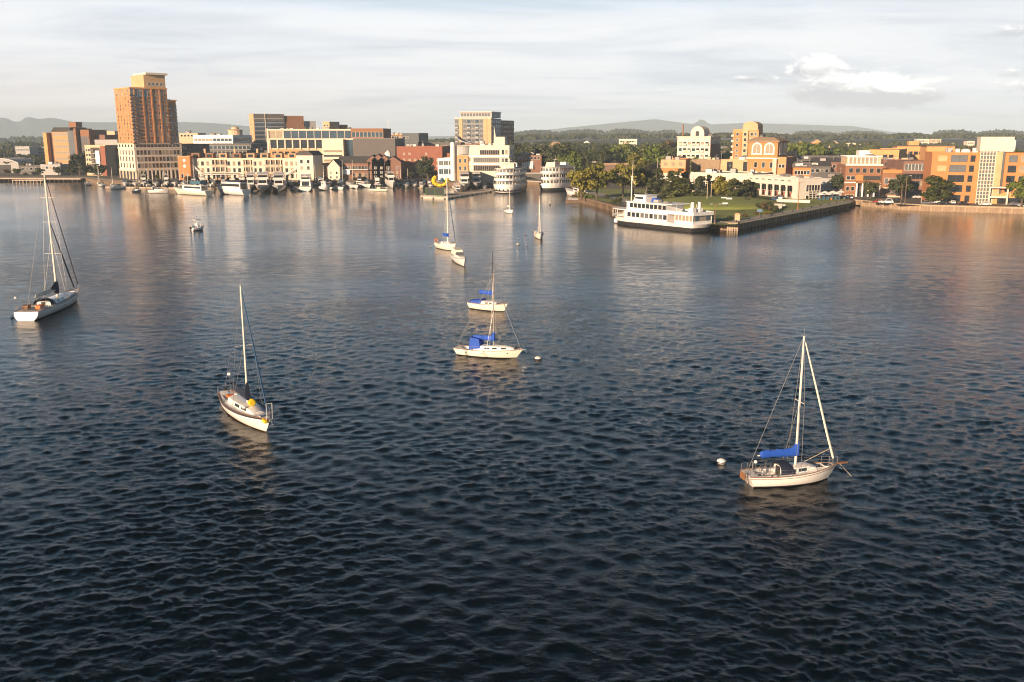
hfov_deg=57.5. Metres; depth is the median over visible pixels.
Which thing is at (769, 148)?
arched window
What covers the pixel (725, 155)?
leafy tree
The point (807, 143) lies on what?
leafy tree
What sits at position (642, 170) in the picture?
leafy tree
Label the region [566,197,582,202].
timber jetty
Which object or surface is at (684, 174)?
conifer tree
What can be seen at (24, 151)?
distant block
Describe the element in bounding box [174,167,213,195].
trawler yacht
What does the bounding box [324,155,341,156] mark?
ribbon window
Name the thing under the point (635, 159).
leafy tree
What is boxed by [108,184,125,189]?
motorboat
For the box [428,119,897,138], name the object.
hills
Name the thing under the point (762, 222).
stone quay
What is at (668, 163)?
orange topped pavilion
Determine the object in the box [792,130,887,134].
woodland
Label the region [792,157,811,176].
building
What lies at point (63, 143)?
office block
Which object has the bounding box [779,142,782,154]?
arched window
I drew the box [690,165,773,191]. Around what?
cream hall
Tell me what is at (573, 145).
leafy tree
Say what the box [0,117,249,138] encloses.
hills
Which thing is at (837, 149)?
leafy tree
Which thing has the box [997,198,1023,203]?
shop window
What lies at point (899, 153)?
peach block
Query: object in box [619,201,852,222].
waterside path
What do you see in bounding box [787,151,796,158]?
tan block
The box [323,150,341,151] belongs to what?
ribbon window
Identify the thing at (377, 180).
motor yacht
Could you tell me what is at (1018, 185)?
leafy tree
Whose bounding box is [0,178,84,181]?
shore jetty
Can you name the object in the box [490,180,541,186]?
quay wall
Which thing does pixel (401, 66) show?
sky
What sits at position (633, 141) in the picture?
hilltop block
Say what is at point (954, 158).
window
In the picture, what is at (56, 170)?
leafy tree
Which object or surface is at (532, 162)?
awning building
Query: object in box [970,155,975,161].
window
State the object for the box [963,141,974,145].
distant block
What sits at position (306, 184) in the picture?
motor yacht
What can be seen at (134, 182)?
motorboat
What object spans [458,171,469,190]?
motor yacht
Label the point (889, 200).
parked car
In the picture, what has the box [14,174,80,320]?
sailboat
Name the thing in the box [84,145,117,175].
apartment house
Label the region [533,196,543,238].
sailboat
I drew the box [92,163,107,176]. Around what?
leafy tree
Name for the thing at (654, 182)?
conifer tree
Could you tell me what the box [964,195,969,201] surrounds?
window
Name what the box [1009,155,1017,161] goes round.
window
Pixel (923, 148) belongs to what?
ochre house
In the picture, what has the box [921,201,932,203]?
parked car
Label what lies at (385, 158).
gabled house
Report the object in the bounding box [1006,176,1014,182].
window
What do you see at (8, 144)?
woodland
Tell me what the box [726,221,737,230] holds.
corner dock
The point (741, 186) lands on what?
columnar tree
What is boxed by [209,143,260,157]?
pavilion
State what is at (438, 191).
pier container
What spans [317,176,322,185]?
motor yacht
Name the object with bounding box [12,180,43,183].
timber platform
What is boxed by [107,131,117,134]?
distant block
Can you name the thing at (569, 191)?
old boat
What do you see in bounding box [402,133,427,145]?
dark cube
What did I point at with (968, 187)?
window
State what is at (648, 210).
ferry
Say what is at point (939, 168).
window
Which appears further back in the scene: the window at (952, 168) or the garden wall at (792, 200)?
the garden wall at (792, 200)
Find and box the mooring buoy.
[716,457,725,463]
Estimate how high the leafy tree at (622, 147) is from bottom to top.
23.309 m
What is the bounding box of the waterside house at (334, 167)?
[327,159,342,179]
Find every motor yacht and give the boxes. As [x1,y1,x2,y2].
[141,174,146,185]
[164,173,168,185]
[216,180,250,194]
[246,170,256,190]
[255,170,270,192]
[271,169,286,192]
[299,174,312,191]
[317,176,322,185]
[355,181,370,187]
[374,177,380,185]
[384,171,394,187]
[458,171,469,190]
[471,171,481,188]
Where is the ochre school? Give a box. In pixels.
[892,141,919,159]
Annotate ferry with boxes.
[613,187,713,231]
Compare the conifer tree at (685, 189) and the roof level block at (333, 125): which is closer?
the conifer tree at (685, 189)
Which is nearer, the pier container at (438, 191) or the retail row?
the pier container at (438, 191)
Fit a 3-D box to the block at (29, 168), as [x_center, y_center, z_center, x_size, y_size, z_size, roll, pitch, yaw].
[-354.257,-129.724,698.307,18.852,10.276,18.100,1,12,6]
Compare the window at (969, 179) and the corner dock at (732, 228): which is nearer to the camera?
the corner dock at (732, 228)
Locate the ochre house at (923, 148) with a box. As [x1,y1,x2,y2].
[919,145,956,159]
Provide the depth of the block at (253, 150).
687.37 m
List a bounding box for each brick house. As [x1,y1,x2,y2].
[323,162,329,178]
[338,156,369,179]
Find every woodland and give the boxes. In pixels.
[0,135,42,142]
[0,140,43,148]
[0,148,15,153]
[0,153,44,159]
[428,132,1023,141]
[514,128,676,136]
[518,139,676,150]
[676,139,976,153]
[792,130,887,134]
[933,129,1023,134]
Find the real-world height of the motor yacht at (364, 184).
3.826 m
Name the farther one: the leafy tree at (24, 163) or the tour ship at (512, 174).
the leafy tree at (24, 163)
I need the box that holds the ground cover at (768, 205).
[744,195,778,211]
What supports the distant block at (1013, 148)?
on the hillside
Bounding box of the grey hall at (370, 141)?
[351,128,404,156]
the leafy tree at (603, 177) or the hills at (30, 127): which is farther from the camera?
the hills at (30, 127)
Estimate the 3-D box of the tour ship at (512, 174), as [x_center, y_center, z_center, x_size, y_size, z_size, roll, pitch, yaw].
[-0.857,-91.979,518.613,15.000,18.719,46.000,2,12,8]
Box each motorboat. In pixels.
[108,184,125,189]
[121,179,128,185]
[131,180,138,185]
[148,188,167,192]
[152,181,159,185]
[170,179,178,185]
[189,219,203,230]
[290,185,298,190]
[326,179,332,185]
[330,185,343,189]
[337,179,344,185]
[345,182,357,188]
[369,184,386,190]
[418,181,423,188]
[450,247,466,265]
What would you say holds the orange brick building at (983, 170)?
on the ground at (611, 185)
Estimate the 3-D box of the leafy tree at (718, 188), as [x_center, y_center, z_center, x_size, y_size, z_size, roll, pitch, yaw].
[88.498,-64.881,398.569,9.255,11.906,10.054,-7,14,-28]
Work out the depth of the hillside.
1806.02 m
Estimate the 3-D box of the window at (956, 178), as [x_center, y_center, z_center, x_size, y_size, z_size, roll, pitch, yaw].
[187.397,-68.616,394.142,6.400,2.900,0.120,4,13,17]
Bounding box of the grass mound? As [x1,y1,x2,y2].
[662,196,781,209]
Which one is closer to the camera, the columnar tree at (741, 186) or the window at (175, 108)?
the columnar tree at (741, 186)
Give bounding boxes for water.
[0,181,1023,681]
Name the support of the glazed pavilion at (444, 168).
on the ground at (611, 185)
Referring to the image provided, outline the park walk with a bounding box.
[585,190,630,202]
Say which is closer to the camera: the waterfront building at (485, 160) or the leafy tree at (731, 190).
the leafy tree at (731, 190)
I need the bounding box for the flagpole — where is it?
[630,173,635,200]
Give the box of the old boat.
[565,187,587,195]
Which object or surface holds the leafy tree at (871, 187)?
on the ground at (611, 185)
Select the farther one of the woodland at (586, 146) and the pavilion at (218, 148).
the woodland at (586, 146)
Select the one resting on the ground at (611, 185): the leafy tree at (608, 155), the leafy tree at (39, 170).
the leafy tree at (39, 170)
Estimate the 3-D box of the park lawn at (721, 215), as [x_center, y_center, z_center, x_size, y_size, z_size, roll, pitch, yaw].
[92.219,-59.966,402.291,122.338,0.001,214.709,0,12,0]
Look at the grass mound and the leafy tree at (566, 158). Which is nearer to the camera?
the grass mound
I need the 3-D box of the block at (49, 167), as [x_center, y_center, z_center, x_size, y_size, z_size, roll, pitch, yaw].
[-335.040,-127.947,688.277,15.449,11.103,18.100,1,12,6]
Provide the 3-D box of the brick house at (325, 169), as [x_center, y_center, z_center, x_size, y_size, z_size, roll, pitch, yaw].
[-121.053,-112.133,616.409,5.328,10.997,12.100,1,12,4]
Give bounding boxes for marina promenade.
[85,177,112,179]
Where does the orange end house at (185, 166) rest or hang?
on the ground at (611, 185)
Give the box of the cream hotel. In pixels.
[677,124,721,178]
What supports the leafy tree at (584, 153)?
on the hillside
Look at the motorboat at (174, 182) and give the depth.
576.70 m
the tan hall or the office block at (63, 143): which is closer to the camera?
the tan hall
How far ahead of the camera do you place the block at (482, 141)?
686.98 m
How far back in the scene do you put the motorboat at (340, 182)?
581.05 m
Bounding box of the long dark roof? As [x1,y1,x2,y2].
[418,142,464,145]
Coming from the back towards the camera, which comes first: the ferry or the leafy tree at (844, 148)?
the leafy tree at (844, 148)
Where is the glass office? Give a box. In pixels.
[249,113,315,149]
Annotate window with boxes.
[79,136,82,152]
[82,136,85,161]
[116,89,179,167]
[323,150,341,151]
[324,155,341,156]
[461,113,500,136]
[751,142,761,154]
[763,142,774,154]
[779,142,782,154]
[783,142,785,154]
[937,165,946,170]
[938,155,947,160]
[944,195,960,201]
[946,185,962,191]
[947,175,963,181]
[949,165,965,171]
[951,155,967,161]
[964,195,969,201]
[966,185,970,191]
[967,175,972,181]
[969,165,973,171]
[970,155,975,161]
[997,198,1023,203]
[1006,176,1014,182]
[1007,165,1015,172]
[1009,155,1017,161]
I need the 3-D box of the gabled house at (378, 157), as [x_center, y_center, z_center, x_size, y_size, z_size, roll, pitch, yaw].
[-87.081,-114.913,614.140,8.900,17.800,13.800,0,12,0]
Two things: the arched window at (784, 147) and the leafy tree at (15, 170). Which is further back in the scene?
the leafy tree at (15, 170)
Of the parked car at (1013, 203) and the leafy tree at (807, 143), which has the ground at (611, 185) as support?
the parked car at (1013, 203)
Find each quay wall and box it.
[0,177,489,186]
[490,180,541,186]
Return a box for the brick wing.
[501,120,513,144]
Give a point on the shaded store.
(913, 168)
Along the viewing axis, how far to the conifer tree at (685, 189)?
406.96 m
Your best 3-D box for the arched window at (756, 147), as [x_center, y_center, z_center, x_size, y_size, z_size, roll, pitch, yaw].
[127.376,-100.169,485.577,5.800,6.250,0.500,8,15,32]
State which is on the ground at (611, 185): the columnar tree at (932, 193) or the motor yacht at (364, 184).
the columnar tree at (932, 193)
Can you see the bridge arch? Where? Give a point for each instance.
(533, 175)
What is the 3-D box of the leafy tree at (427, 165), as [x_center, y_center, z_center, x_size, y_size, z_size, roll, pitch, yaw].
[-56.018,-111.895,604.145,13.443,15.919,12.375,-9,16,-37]
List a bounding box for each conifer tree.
[641,168,666,197]
[658,170,684,198]
[662,168,693,198]
[680,172,696,195]
[703,174,714,195]
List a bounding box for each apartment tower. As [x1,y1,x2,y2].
[113,72,181,178]
[730,121,764,158]
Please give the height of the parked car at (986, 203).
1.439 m
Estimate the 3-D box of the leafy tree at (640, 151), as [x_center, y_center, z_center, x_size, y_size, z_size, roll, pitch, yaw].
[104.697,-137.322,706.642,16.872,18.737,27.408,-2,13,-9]
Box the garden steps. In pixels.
[774,203,782,209]
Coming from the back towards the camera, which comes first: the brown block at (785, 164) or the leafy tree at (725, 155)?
the leafy tree at (725, 155)
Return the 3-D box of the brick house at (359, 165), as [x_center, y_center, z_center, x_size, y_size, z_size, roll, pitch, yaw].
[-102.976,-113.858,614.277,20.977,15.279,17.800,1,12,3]
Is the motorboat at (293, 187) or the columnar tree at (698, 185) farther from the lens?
the motorboat at (293, 187)
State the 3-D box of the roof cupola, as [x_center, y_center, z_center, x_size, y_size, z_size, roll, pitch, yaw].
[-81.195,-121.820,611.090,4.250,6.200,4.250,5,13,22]
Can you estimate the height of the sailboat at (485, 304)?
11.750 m
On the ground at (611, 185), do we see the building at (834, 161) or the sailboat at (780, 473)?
the building at (834, 161)
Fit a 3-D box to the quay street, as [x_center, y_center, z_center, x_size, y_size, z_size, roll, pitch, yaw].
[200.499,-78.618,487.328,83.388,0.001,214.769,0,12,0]
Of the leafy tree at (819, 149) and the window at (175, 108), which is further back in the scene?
the leafy tree at (819, 149)
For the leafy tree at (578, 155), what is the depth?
626.96 m
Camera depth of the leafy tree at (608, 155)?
684.60 m
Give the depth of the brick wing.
857.23 m
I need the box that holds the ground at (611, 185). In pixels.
[0,171,1023,206]
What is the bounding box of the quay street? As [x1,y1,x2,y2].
[888,191,921,204]
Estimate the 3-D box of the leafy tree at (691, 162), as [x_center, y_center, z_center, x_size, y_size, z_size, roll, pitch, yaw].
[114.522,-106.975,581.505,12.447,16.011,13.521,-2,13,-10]
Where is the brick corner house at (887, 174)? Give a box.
[880,168,902,197]
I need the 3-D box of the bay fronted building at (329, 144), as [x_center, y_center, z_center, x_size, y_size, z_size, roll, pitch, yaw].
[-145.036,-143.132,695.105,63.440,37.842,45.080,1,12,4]
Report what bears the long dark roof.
on the ground at (611, 185)
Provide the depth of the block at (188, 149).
667.86 m
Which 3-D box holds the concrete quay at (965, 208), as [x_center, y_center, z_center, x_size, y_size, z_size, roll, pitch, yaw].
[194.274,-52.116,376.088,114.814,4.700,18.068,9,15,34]
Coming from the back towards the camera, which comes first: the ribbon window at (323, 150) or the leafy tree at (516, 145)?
the leafy tree at (516, 145)
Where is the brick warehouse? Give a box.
[397,143,449,177]
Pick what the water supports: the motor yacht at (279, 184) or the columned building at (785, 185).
the motor yacht at (279, 184)
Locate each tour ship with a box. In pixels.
[494,158,526,193]
[539,159,575,190]
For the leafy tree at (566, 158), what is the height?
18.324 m
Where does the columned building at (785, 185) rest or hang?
on the park lawn at (721, 215)
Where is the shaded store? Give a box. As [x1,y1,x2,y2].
[886,159,923,189]
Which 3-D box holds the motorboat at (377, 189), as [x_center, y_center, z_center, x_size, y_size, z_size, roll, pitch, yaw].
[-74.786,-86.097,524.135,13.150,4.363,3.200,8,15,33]
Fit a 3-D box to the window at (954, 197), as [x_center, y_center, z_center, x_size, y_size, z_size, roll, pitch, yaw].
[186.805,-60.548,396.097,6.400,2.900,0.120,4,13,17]
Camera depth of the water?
93.21 m
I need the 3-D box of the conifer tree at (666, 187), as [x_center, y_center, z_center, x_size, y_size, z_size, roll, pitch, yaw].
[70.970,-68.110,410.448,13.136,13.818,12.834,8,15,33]
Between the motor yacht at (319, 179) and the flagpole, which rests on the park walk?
the flagpole
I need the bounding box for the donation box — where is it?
[734,213,739,219]
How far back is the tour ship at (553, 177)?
522.02 m
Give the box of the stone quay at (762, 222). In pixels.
[709,200,854,229]
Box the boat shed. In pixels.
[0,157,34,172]
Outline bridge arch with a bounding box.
[525,172,541,179]
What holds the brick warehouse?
on the ground at (611, 185)
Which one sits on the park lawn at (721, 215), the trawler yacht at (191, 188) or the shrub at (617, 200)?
the shrub at (617, 200)
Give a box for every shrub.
[574,191,586,197]
[611,197,622,203]
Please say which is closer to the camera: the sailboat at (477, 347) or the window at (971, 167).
the sailboat at (477, 347)
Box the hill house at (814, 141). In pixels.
[811,139,820,144]
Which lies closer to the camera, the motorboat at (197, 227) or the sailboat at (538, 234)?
the sailboat at (538, 234)
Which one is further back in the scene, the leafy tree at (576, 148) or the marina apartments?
the leafy tree at (576, 148)
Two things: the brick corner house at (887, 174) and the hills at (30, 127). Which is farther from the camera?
the hills at (30, 127)
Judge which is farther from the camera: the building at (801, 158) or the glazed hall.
the building at (801, 158)
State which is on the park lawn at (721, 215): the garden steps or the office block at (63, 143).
the garden steps
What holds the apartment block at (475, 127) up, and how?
on the hillside
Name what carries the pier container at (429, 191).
on the pontoon pier
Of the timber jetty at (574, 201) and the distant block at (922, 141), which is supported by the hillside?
the distant block at (922, 141)
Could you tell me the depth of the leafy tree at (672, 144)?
741.99 m
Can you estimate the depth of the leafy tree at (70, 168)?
666.94 m
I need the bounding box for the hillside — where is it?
[0,138,1023,170]
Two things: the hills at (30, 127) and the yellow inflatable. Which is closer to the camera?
the yellow inflatable
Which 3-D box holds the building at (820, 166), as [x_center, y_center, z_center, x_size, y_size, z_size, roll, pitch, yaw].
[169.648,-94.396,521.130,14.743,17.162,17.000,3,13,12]
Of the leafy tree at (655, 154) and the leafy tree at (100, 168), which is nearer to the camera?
the leafy tree at (655, 154)
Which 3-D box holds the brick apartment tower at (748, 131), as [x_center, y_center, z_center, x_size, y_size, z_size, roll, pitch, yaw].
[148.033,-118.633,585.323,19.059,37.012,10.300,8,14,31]
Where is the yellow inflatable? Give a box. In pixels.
[431,175,448,186]
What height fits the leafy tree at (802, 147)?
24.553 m
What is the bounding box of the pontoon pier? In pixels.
[421,188,491,198]
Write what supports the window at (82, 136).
in the office block at (63, 143)
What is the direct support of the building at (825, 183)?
on the ground at (611, 185)
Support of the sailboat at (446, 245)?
on the water
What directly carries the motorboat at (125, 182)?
on the water
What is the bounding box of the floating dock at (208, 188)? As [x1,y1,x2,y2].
[105,183,373,188]
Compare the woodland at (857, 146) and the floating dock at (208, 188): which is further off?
the woodland at (857, 146)
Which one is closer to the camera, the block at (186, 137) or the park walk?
the park walk
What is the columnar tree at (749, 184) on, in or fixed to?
on the park lawn at (721, 215)
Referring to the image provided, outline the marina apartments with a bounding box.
[191,149,296,179]
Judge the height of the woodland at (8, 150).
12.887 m
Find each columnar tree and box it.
[583,159,591,168]
[598,153,604,168]
[693,176,710,195]
[726,178,741,196]
[735,181,748,196]
[741,179,754,196]
[748,182,759,197]
[920,175,955,200]
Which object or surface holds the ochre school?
on the hillside
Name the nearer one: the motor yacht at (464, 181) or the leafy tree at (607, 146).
the motor yacht at (464, 181)
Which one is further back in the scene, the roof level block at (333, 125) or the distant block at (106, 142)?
the roof level block at (333, 125)
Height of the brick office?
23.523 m
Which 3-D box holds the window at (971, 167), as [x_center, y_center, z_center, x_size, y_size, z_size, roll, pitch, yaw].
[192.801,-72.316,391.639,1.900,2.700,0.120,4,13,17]
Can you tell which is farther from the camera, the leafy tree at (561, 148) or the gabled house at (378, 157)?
the leafy tree at (561, 148)
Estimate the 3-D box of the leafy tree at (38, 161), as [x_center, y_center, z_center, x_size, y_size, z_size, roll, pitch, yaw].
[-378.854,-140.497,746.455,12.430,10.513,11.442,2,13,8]
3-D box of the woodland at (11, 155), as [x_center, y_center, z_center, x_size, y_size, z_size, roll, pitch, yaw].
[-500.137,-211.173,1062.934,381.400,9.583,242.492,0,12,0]
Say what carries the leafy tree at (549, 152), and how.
on the hillside
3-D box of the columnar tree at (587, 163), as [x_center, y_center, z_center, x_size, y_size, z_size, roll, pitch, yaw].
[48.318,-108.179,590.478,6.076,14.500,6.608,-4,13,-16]
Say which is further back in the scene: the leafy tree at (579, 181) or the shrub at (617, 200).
the leafy tree at (579, 181)
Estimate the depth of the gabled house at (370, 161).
607.77 m
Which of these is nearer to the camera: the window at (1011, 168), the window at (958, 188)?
the window at (1011, 168)
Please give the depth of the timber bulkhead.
397.15 m
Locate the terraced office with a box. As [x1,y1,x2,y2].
[193,126,251,142]
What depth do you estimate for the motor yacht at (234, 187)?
486.93 m
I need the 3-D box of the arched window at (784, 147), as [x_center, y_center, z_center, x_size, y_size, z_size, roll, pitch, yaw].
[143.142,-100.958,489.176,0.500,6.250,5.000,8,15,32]
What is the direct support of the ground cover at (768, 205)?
on the grass mound
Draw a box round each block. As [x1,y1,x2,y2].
[15,146,38,159]
[19,161,40,174]
[38,147,44,156]
[40,160,74,174]
[43,122,117,169]
[94,140,118,144]
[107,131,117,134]
[179,128,205,152]
[181,143,209,157]
[247,147,267,157]
[296,150,322,179]
[323,122,347,128]
[391,132,401,137]
[454,111,500,144]
[466,140,487,144]
[619,139,639,145]
[777,156,795,175]
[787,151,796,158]
[869,148,906,158]
[881,150,914,167]
[914,139,928,143]
[929,139,940,144]
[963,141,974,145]
[997,140,1015,151]
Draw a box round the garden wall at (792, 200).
[777,199,810,202]
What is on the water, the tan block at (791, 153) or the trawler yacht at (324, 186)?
the trawler yacht at (324, 186)
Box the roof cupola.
[384,150,390,157]
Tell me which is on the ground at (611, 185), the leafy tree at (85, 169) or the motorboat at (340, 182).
the leafy tree at (85, 169)
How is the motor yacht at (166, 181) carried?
on the water
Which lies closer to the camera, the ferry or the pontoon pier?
the ferry
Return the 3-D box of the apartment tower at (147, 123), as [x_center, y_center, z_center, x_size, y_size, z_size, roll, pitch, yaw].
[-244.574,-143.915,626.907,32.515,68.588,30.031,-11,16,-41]
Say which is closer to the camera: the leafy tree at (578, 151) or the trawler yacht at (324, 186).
the trawler yacht at (324, 186)
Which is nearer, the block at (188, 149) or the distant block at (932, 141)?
the block at (188, 149)
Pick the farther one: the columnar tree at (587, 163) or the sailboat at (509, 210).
the columnar tree at (587, 163)
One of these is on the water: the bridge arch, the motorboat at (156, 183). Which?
the motorboat at (156, 183)
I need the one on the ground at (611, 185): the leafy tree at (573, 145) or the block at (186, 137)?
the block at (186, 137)
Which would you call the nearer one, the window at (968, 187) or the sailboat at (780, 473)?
the sailboat at (780, 473)
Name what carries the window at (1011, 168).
in the orange brick building at (983, 170)
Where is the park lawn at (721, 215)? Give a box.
[582,188,850,224]
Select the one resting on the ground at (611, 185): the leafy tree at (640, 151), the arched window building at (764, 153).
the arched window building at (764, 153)
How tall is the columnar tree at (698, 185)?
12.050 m
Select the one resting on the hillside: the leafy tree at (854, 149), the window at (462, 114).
the leafy tree at (854, 149)
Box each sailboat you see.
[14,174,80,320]
[217,284,273,431]
[434,177,456,250]
[453,274,526,357]
[467,250,509,310]
[504,184,512,213]
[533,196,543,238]
[740,328,847,487]
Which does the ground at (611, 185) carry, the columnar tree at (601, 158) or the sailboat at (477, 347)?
the columnar tree at (601, 158)
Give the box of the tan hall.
[691,153,721,171]
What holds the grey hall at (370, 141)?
on the ground at (611, 185)
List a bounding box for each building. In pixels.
[266,127,353,162]
[450,128,513,180]
[515,149,542,171]
[746,137,789,174]
[747,173,821,198]
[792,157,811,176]
[796,155,840,161]
[803,158,831,174]
[810,157,840,171]
[817,172,841,195]
[921,137,1023,204]
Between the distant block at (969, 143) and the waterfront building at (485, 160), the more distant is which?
the distant block at (969, 143)
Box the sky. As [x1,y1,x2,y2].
[0,0,1023,135]
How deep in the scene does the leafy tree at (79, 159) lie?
674.62 m
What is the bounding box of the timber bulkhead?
[578,197,623,212]
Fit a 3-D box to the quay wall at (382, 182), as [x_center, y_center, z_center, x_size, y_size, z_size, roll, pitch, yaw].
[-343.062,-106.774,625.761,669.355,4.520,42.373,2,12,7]
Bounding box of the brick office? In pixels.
[837,150,882,196]
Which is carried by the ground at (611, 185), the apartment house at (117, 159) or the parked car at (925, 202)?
the apartment house at (117, 159)
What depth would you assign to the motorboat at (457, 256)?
225.25 m
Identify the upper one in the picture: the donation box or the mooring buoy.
the donation box
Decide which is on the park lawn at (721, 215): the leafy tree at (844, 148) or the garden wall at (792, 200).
the garden wall at (792, 200)
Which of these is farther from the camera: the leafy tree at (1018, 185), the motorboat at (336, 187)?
the motorboat at (336, 187)
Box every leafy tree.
[12,168,21,174]
[20,161,36,165]
[32,159,44,164]
[35,167,45,173]
[53,166,62,174]
[64,165,77,175]
[68,151,85,174]
[78,164,93,175]
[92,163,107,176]
[416,156,434,179]
[509,141,526,158]
[514,146,534,154]
[532,146,559,165]
[544,142,572,155]
[544,153,561,164]
[554,142,575,151]
[555,153,572,163]
[562,151,583,170]
[563,150,582,155]
[566,166,597,199]
[572,145,586,151]
[575,154,586,170]
[580,150,593,162]
[585,162,615,198]
[589,146,615,163]
[589,147,600,162]
[599,143,617,152]
[607,146,634,162]
[607,163,646,196]
[614,141,641,162]
[624,164,647,194]
[626,152,648,168]
[638,147,651,157]
[641,144,670,163]
[642,168,656,189]
[655,140,676,149]
[659,144,676,155]
[690,157,698,172]
[709,175,727,195]
[720,150,731,158]
[720,177,737,194]
[787,141,811,151]
[787,142,809,154]
[801,143,831,154]
[823,145,844,154]
[827,146,847,154]
[828,173,843,195]
[842,151,855,154]
[847,147,872,151]
[863,180,880,198]
[886,174,914,199]
[1005,175,1023,206]
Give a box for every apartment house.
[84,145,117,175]
[115,148,119,174]
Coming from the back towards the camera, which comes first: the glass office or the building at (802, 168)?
the glass office
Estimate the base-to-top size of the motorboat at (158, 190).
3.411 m
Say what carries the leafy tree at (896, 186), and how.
on the ground at (611, 185)
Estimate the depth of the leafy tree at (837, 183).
441.39 m
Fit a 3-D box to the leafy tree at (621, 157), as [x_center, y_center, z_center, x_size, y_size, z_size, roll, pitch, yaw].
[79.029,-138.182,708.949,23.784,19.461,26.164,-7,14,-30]
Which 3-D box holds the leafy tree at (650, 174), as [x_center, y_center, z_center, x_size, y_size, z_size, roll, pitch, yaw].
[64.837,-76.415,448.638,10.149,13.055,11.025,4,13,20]
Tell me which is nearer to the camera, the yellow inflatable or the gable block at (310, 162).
the yellow inflatable
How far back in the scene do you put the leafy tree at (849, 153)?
684.47 m
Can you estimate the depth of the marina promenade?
625.30 m
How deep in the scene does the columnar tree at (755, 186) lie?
401.19 m
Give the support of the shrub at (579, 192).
on the park lawn at (721, 215)
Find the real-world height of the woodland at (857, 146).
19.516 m
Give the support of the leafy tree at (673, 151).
on the hillside
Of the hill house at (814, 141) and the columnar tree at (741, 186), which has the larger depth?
the hill house at (814, 141)
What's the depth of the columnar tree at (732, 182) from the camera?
392.24 m
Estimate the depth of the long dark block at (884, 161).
534.52 m
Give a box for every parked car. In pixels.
[882,198,893,203]
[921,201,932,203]
[978,202,990,205]
[1008,202,1018,205]
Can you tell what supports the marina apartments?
on the ground at (611, 185)
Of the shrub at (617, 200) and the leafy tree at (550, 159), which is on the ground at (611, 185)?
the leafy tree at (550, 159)
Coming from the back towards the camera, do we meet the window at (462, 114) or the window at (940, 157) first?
the window at (462, 114)
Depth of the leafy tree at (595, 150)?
783.04 m
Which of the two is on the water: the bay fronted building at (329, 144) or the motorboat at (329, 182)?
the motorboat at (329, 182)
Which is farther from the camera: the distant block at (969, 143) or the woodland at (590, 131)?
the woodland at (590, 131)
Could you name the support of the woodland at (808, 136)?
on the hillside
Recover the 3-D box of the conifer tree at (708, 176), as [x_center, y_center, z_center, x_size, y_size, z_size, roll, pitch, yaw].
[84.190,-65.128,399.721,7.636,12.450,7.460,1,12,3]
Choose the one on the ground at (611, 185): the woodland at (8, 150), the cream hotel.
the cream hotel
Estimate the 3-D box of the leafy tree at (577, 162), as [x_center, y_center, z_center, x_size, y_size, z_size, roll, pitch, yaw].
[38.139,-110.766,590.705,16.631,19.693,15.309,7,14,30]
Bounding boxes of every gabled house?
[366,155,378,179]
[372,153,384,179]
[378,155,390,179]
[385,156,403,179]
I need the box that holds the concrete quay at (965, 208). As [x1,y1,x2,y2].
[854,199,1023,213]
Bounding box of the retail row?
[603,163,660,180]
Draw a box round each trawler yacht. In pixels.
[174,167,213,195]
[319,171,329,189]
[453,183,460,191]
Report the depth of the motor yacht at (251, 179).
535.56 m
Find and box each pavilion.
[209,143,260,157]
[438,158,450,179]
[660,154,689,181]
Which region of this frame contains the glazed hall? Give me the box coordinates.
[720,154,747,170]
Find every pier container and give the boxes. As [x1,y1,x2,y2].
[425,187,435,195]
[434,187,443,195]
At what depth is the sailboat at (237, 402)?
99.67 m
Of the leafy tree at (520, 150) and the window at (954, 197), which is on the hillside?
the leafy tree at (520, 150)
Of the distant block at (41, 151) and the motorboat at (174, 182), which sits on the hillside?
the distant block at (41, 151)
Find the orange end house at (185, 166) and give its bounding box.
[177,156,194,179]
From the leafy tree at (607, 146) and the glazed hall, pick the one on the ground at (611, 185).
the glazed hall
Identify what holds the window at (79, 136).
in the office block at (63, 143)
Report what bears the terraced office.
on the hillside

